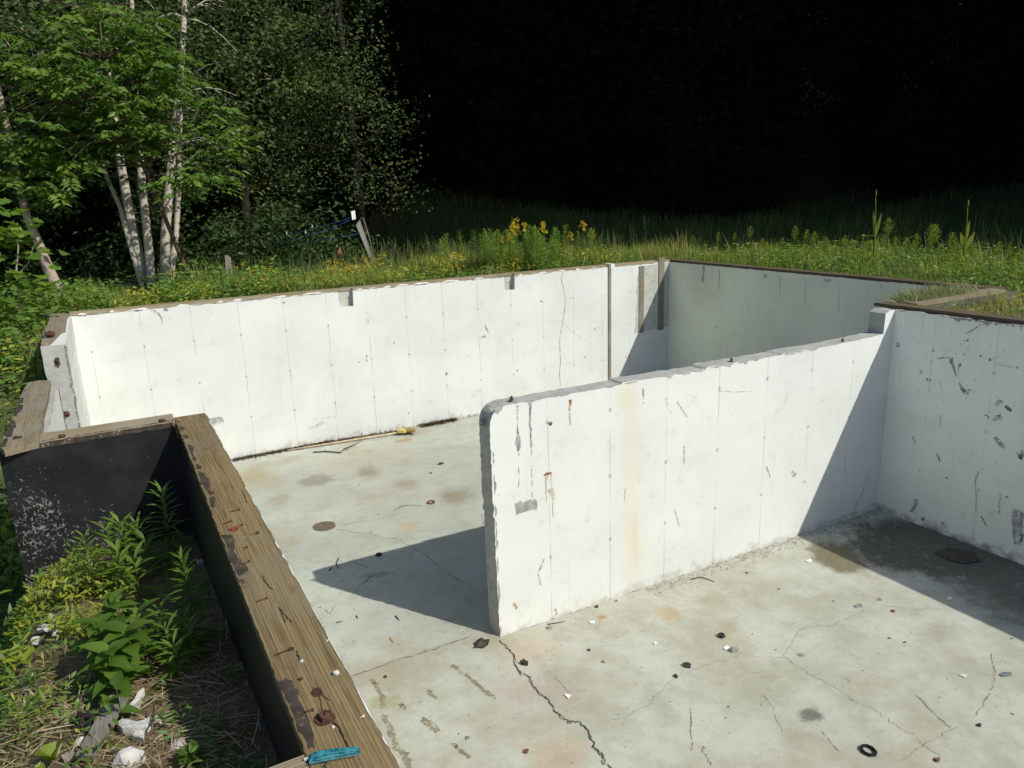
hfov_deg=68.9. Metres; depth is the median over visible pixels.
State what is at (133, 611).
broad leaved plant
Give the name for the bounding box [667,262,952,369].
concrete wall
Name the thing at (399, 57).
forest tree
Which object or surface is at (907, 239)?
horseweed
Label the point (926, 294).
grass tuft
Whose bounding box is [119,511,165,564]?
leafy weed
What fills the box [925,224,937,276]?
horseweed
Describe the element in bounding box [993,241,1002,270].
horseweed
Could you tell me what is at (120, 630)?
broad leaved plant
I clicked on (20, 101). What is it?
forest tree
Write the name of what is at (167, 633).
leafy sprig
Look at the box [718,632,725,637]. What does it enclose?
nut
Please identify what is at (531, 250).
goldenrod
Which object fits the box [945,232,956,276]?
horseweed
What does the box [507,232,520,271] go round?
goldenrod
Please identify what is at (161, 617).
leafy sprig
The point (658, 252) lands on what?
grass
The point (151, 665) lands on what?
twig
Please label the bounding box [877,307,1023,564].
concrete wall
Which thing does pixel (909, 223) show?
meadow grass
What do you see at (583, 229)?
goldenrod
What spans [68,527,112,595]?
goldenrod
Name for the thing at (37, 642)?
stone
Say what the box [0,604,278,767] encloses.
straw
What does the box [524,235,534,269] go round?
goldenrod
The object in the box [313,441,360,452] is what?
fallen branch
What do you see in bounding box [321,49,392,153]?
forest tree
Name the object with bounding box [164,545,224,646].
goldenrod
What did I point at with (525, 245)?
goldenrod
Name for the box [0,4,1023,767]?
ground
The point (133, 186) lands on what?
leafy tree
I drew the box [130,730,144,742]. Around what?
plaster slab
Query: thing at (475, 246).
goldenrod
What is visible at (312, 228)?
clothesline
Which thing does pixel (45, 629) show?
stone
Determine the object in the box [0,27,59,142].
dead branches
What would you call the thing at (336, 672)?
pebble
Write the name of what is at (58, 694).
bank grass
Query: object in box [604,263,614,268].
wood strip
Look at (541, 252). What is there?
goldenrod
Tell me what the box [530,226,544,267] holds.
goldenrod
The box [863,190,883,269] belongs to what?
mullein
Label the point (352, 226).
shade bush
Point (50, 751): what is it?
leaf rosette
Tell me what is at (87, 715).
stump
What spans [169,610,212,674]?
leafy sprig
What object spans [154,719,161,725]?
plaster slab
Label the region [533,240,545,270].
goldenrod
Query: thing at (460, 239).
goldenrod
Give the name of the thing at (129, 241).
birch tree
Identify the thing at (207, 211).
forest tree
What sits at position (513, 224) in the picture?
goldenrod
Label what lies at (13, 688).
weed
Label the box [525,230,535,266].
goldenrod
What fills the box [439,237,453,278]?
goldenrod
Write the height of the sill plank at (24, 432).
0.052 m
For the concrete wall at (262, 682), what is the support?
on the floor
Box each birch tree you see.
[0,0,87,304]
[0,0,176,284]
[15,55,145,287]
[20,0,213,284]
[109,0,302,284]
[143,9,268,275]
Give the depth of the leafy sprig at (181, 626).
3.25 m
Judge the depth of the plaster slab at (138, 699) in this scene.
2.92 m
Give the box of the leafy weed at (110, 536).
[88,516,135,584]
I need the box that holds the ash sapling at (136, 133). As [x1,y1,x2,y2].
[0,0,264,283]
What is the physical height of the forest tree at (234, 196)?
26.806 m
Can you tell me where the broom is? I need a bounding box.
[287,427,415,450]
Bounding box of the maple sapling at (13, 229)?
[0,197,70,332]
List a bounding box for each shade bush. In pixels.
[0,215,37,290]
[0,215,141,289]
[0,234,144,289]
[110,242,238,278]
[153,220,259,273]
[177,189,323,273]
[213,184,363,270]
[219,212,367,262]
[244,208,380,268]
[285,225,407,260]
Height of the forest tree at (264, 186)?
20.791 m
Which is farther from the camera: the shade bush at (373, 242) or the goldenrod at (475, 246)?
the shade bush at (373, 242)
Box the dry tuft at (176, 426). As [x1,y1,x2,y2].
[172,417,181,438]
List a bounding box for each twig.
[87,733,99,741]
[143,655,156,673]
[150,705,154,734]
[324,759,332,767]
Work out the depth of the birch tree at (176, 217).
14.05 m
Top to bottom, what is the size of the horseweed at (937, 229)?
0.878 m
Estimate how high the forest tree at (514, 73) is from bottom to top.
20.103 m
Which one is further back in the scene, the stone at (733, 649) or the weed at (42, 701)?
the stone at (733, 649)
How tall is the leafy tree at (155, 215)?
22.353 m
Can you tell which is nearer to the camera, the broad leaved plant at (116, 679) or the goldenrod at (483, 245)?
the broad leaved plant at (116, 679)
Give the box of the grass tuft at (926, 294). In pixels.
[874,279,983,306]
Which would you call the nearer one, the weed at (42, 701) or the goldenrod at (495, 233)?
the weed at (42, 701)
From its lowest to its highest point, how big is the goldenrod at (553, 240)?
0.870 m
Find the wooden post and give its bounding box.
[224,255,231,277]
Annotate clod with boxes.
[474,637,488,647]
[520,659,527,665]
[682,662,690,667]
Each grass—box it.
[0,228,1023,598]
[0,573,152,767]
[155,131,1023,285]
[293,229,1023,284]
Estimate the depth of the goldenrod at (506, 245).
13.96 m
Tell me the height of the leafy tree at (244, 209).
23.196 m
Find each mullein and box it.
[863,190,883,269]
[960,200,974,267]
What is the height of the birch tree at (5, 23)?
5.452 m
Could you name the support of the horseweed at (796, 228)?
on the ground at (214, 622)
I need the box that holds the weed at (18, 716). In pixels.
[9,692,30,740]
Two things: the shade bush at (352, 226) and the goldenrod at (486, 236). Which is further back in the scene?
the shade bush at (352, 226)
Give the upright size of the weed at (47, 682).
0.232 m
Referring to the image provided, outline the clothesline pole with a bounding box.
[350,210,373,262]
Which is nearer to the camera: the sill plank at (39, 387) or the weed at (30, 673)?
the weed at (30, 673)
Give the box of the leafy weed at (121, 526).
[100,511,151,572]
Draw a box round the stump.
[72,708,98,735]
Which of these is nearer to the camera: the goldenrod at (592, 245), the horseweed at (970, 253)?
the horseweed at (970, 253)
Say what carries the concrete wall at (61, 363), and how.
on the floor
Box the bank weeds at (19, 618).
[0,532,273,767]
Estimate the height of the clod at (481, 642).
0.061 m
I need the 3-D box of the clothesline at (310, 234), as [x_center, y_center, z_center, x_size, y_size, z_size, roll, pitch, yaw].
[-4.475,-3.352,16.498,1.969,0.544,0.091,-2,14,-1]
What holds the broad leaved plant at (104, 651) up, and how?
on the ground at (214, 622)
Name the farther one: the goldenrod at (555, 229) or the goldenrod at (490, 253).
the goldenrod at (555, 229)
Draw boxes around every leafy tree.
[0,0,96,289]
[1,0,242,276]
[2,0,247,277]
[96,0,327,266]
[187,0,387,263]
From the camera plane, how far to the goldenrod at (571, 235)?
14.56 m
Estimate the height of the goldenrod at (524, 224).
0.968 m
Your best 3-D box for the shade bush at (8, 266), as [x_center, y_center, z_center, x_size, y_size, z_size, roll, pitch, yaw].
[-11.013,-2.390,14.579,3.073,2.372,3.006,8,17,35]
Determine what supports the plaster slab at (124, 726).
on the ground at (214, 622)
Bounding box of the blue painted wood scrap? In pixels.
[308,746,359,764]
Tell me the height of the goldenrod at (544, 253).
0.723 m
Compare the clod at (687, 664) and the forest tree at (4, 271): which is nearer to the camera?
the clod at (687, 664)
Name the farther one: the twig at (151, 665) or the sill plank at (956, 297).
the sill plank at (956, 297)
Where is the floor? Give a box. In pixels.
[232,415,1023,767]
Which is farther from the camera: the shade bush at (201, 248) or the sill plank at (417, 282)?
the shade bush at (201, 248)
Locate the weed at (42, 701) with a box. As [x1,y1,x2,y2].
[31,688,52,726]
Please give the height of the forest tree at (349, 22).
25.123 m
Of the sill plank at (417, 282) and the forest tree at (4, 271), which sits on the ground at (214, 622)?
the forest tree at (4, 271)
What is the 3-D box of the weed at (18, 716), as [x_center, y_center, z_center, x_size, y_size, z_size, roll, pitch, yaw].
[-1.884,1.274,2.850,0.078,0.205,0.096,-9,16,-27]
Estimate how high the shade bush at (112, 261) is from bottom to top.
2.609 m
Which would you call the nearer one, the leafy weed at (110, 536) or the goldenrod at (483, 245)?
the leafy weed at (110, 536)
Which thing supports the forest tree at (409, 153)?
on the ground at (214, 622)
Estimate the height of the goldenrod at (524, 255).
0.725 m
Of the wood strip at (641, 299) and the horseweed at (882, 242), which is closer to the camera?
the horseweed at (882, 242)
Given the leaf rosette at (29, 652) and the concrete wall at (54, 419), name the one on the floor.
the concrete wall at (54, 419)
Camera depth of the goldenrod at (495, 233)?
14.65 m
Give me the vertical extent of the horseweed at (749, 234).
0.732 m
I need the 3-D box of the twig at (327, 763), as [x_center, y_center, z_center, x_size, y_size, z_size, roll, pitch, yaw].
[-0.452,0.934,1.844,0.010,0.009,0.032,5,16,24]
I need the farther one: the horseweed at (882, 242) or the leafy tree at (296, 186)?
the leafy tree at (296, 186)
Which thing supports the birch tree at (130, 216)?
on the ground at (214, 622)
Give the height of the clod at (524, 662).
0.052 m
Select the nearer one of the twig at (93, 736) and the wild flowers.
the twig at (93, 736)
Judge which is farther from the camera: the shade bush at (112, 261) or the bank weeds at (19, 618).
the shade bush at (112, 261)
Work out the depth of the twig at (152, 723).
2.68 m
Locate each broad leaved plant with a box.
[67,611,117,679]
[77,637,146,709]
[91,619,159,681]
[94,585,141,660]
[99,670,141,730]
[109,597,164,651]
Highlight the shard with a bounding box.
[999,672,1011,676]
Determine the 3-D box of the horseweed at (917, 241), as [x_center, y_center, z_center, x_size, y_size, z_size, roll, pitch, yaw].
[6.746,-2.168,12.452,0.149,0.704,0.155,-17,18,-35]
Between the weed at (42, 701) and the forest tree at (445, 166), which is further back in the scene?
the forest tree at (445, 166)
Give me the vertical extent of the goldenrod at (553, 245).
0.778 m
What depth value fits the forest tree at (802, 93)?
35.09 m
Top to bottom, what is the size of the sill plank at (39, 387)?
0.038 m
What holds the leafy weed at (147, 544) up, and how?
on the ground at (214, 622)
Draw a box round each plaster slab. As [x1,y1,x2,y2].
[117,717,150,734]
[129,688,144,712]
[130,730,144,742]
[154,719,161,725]
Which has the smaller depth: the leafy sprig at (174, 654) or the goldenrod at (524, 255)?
the leafy sprig at (174, 654)
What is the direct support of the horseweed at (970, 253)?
on the ground at (214, 622)
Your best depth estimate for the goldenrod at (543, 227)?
13.57 m
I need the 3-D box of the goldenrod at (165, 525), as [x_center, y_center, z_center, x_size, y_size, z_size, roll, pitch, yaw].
[-2.053,0.836,4.444,0.296,0.585,0.316,-8,15,-22]
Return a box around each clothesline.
[268,219,351,245]
[273,217,350,237]
[286,233,360,245]
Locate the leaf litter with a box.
[231,414,477,461]
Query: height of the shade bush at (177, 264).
3.320 m
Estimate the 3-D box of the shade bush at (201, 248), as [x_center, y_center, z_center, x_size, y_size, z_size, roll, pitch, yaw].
[-7.231,-2.863,17.079,2.404,1.897,2.458,-2,14,-1]
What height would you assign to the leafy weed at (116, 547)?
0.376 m
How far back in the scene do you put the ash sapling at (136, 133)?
11.37 m
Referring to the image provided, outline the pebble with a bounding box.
[332,670,339,674]
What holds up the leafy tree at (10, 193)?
on the ground at (214, 622)
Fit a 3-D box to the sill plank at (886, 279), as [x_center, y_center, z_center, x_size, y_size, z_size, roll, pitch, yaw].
[4.683,-1.815,12.071,0.190,0.038,6.270,-9,16,-27]
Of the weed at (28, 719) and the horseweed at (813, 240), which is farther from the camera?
the horseweed at (813, 240)
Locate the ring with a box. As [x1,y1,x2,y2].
[859,744,877,756]
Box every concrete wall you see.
[0,414,210,596]
[18,382,66,432]
[40,316,90,428]
[69,262,669,459]
[178,432,302,762]
[479,308,894,636]
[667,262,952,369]
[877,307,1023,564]
[927,291,1015,307]
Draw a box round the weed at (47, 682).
[37,651,57,697]
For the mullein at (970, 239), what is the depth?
12.29 m
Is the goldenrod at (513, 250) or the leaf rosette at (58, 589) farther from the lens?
the goldenrod at (513, 250)
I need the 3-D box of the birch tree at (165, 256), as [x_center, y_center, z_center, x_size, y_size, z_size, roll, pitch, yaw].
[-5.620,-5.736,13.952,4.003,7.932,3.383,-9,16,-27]
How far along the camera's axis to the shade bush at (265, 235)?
17.42 m
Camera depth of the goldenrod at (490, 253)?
14.08 m
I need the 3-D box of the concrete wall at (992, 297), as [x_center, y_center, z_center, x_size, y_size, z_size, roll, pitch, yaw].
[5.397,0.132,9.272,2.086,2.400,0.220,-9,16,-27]
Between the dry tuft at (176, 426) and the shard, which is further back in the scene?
the shard
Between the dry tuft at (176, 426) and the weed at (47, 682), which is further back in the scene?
the dry tuft at (176, 426)
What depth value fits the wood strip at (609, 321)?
14.25 m
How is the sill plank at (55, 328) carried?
on the concrete wall at (61, 363)
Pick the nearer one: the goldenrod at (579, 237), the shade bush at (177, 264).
the goldenrod at (579, 237)
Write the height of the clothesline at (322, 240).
0.234 m
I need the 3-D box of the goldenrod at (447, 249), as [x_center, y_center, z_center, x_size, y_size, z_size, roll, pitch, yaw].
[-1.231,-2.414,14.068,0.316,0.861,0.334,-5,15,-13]
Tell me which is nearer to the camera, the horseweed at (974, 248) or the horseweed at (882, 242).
the horseweed at (974, 248)
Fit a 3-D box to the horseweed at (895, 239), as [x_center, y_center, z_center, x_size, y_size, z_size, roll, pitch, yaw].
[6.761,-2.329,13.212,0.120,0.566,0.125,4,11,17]
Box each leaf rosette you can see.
[0,639,23,672]
[3,646,44,663]
[32,577,85,597]
[35,739,62,759]
[175,739,208,766]
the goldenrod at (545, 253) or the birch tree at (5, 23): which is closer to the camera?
the birch tree at (5, 23)
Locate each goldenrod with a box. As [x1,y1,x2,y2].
[60,541,95,600]
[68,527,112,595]
[146,480,195,566]
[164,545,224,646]
[433,239,446,277]
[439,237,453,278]
[441,233,455,272]
[458,229,471,271]
[466,241,476,271]
[469,229,483,269]
[474,228,489,271]
[475,232,485,269]
[479,239,490,273]
[482,232,493,269]
[485,228,495,262]
[486,234,501,272]
[486,238,495,268]
[492,232,501,265]
[493,230,504,270]
[495,241,506,272]
[499,228,513,271]
[505,233,512,271]
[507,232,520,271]
[508,217,519,270]
[512,227,522,269]
[514,243,525,271]
[519,229,532,266]
[521,238,528,271]
[522,222,526,267]
[522,234,531,268]
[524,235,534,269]
[525,228,537,270]
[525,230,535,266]
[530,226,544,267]
[533,230,541,267]
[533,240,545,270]
[534,232,548,268]
[536,222,547,269]
[541,238,549,268]
[541,239,549,269]
[546,242,555,268]
[547,226,558,255]
[549,234,560,268]
[550,227,563,267]
[558,224,568,263]
[566,231,573,266]
[574,231,586,265]
[578,220,586,256]
[587,230,600,264]
[595,236,603,264]
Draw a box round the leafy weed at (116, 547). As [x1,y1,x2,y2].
[91,537,147,600]
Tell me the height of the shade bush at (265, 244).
2.965 m
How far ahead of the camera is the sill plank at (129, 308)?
10.77 m
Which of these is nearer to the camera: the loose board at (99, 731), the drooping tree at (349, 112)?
the loose board at (99, 731)
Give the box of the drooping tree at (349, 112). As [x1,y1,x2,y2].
[238,0,451,259]
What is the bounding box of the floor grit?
[268,454,1013,758]
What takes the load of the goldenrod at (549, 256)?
on the ground at (214, 622)
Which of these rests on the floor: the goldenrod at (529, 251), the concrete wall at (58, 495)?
the concrete wall at (58, 495)
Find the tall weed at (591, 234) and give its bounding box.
[587,228,597,254]
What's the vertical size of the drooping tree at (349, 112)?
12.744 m
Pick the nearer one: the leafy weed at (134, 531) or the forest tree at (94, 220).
the leafy weed at (134, 531)
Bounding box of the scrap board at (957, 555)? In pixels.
[934,547,980,563]
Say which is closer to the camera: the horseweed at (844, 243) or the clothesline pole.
the horseweed at (844, 243)
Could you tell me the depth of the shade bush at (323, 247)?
18.71 m
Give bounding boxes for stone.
[30,636,43,645]
[36,624,46,632]
[43,624,51,631]
[72,737,84,745]
[111,746,145,767]
[172,737,188,750]
[728,647,738,652]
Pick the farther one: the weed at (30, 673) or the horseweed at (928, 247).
the horseweed at (928, 247)
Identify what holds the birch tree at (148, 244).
on the ground at (214, 622)
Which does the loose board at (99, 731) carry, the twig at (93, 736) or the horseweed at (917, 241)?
the twig at (93, 736)
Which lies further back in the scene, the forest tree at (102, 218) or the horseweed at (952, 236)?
the forest tree at (102, 218)
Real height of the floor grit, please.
0.050 m
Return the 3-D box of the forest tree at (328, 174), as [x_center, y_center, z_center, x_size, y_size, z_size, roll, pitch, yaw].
[-11.297,-22.986,37.093,11.785,27.733,12.561,6,16,30]
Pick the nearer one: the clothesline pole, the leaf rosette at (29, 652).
the leaf rosette at (29, 652)
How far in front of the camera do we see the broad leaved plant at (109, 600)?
3.27 m
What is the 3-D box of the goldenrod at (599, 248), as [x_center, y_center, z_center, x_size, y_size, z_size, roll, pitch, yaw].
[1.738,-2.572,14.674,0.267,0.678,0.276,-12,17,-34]
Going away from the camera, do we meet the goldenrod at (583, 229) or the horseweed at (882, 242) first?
the horseweed at (882, 242)
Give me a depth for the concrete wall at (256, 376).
12.08 m
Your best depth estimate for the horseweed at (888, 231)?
13.26 m
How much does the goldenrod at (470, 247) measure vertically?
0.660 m
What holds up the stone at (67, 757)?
on the ground at (214, 622)
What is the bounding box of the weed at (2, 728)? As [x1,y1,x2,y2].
[0,714,14,749]
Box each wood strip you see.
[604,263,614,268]
[608,265,610,378]
[639,266,643,332]
[658,257,664,329]
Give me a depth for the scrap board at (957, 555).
7.72 m
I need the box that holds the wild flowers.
[169,243,602,293]
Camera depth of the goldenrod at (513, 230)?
14.29 m
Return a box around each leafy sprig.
[143,596,175,648]
[144,611,194,669]
[154,628,197,684]
[163,602,209,655]
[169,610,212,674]
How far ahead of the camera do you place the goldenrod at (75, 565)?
4.14 m
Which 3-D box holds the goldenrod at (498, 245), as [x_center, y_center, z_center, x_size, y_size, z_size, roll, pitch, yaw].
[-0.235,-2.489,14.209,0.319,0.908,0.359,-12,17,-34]
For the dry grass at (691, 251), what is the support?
on the ground at (214, 622)
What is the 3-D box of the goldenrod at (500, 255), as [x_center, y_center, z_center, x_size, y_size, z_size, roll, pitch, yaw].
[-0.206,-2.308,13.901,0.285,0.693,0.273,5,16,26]
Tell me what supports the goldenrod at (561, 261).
on the ground at (214, 622)
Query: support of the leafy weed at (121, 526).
on the ground at (214, 622)
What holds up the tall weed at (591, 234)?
on the ground at (214, 622)
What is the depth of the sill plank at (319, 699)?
2.45 m
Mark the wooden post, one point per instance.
(227, 258)
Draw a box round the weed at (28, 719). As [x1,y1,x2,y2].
[15,698,42,751]
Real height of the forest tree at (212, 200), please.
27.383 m
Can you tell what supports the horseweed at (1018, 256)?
on the ground at (214, 622)
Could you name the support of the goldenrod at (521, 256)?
on the ground at (214, 622)
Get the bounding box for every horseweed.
[747,226,753,250]
[790,226,799,262]
[804,230,809,264]
[811,231,817,261]
[842,235,847,259]
[849,240,855,267]
[880,234,887,257]
[883,217,894,262]
[892,237,898,256]
[902,237,910,273]
[909,241,917,269]
[912,233,921,254]
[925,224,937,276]
[925,241,931,265]
[931,223,941,273]
[937,243,944,266]
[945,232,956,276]
[959,236,967,255]
[967,243,975,263]
[971,246,978,271]
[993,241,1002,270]
[1016,248,1022,278]
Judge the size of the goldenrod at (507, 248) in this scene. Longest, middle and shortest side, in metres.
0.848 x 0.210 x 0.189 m
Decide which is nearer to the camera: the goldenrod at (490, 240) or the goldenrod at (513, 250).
the goldenrod at (513, 250)
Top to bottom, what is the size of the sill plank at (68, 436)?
0.060 m
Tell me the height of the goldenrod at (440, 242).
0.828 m
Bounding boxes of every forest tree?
[0,0,225,284]
[0,2,143,279]
[0,76,100,284]
[2,0,285,277]
[21,61,228,280]
[46,17,213,280]
[182,1,326,263]
[186,0,339,260]
[187,0,416,251]
[216,7,331,213]
[285,25,373,190]
[295,0,487,211]
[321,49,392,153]
[347,0,473,177]
[352,0,526,192]
[404,0,616,207]
[703,0,848,188]
[800,0,934,181]
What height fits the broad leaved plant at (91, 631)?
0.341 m
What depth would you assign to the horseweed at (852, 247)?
12.97 m
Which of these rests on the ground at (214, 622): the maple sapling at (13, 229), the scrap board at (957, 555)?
the maple sapling at (13, 229)
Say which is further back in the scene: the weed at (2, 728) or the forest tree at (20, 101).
the forest tree at (20, 101)
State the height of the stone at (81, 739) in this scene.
0.043 m
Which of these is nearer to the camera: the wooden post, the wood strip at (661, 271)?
the wood strip at (661, 271)
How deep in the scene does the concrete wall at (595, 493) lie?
7.20 m
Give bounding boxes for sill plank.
[1,395,49,456]
[23,380,50,397]
[40,414,175,447]
[41,313,68,345]
[69,288,336,315]
[174,413,399,767]
[270,755,308,767]
[334,274,502,290]
[500,265,606,275]
[613,260,657,266]
[670,259,1007,290]
[874,302,1023,324]
[899,288,1005,305]
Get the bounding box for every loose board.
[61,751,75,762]
[75,691,128,760]
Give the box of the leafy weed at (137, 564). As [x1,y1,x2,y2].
[111,538,162,599]
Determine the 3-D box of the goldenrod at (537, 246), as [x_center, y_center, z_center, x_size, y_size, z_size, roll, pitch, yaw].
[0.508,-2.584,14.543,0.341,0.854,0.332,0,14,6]
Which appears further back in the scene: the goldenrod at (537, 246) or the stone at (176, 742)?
the goldenrod at (537, 246)
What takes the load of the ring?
on the floor
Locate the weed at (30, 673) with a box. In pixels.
[24,662,44,698]
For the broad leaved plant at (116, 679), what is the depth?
2.78 m
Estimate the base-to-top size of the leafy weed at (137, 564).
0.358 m
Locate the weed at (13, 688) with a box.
[0,676,20,706]
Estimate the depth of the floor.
6.44 m
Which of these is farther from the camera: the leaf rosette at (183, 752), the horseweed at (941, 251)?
the horseweed at (941, 251)
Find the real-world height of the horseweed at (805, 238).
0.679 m
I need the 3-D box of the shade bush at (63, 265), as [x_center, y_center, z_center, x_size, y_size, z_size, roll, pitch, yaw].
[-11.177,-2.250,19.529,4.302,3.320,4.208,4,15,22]
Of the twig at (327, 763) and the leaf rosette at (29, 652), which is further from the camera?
the leaf rosette at (29, 652)
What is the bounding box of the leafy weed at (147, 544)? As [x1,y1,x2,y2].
[127,527,176,578]
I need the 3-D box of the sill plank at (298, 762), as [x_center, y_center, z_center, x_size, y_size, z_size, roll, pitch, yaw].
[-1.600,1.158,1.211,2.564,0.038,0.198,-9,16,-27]
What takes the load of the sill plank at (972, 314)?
on the concrete wall at (952, 462)
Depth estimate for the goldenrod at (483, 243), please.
14.59 m
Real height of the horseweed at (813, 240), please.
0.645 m
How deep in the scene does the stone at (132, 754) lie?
2.50 m
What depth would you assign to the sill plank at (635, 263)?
14.35 m
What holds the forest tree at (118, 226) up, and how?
on the ground at (214, 622)
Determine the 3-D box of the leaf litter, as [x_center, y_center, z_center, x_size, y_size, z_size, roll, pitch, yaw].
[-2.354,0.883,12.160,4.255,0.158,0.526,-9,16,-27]
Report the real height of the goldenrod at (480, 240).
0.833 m
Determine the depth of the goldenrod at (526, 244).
14.54 m
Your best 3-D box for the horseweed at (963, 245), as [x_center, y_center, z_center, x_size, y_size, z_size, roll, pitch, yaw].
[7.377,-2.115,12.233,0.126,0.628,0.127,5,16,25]
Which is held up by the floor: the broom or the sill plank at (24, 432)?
the broom
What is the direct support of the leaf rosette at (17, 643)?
on the ground at (214, 622)
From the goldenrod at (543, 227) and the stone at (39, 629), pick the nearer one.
the stone at (39, 629)
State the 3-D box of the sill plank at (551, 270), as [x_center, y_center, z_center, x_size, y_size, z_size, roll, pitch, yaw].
[0.766,-2.068,13.591,2.217,0.040,0.188,-9,16,-27]
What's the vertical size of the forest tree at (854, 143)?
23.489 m
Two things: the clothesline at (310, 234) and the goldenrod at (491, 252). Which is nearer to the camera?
the goldenrod at (491, 252)
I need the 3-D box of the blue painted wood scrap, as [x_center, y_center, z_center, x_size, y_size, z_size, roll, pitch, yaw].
[-0.443,0.925,1.860,0.126,0.012,0.041,-5,15,-11]
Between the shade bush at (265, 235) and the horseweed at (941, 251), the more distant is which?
the shade bush at (265, 235)
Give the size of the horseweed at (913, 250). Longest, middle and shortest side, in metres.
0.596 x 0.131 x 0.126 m

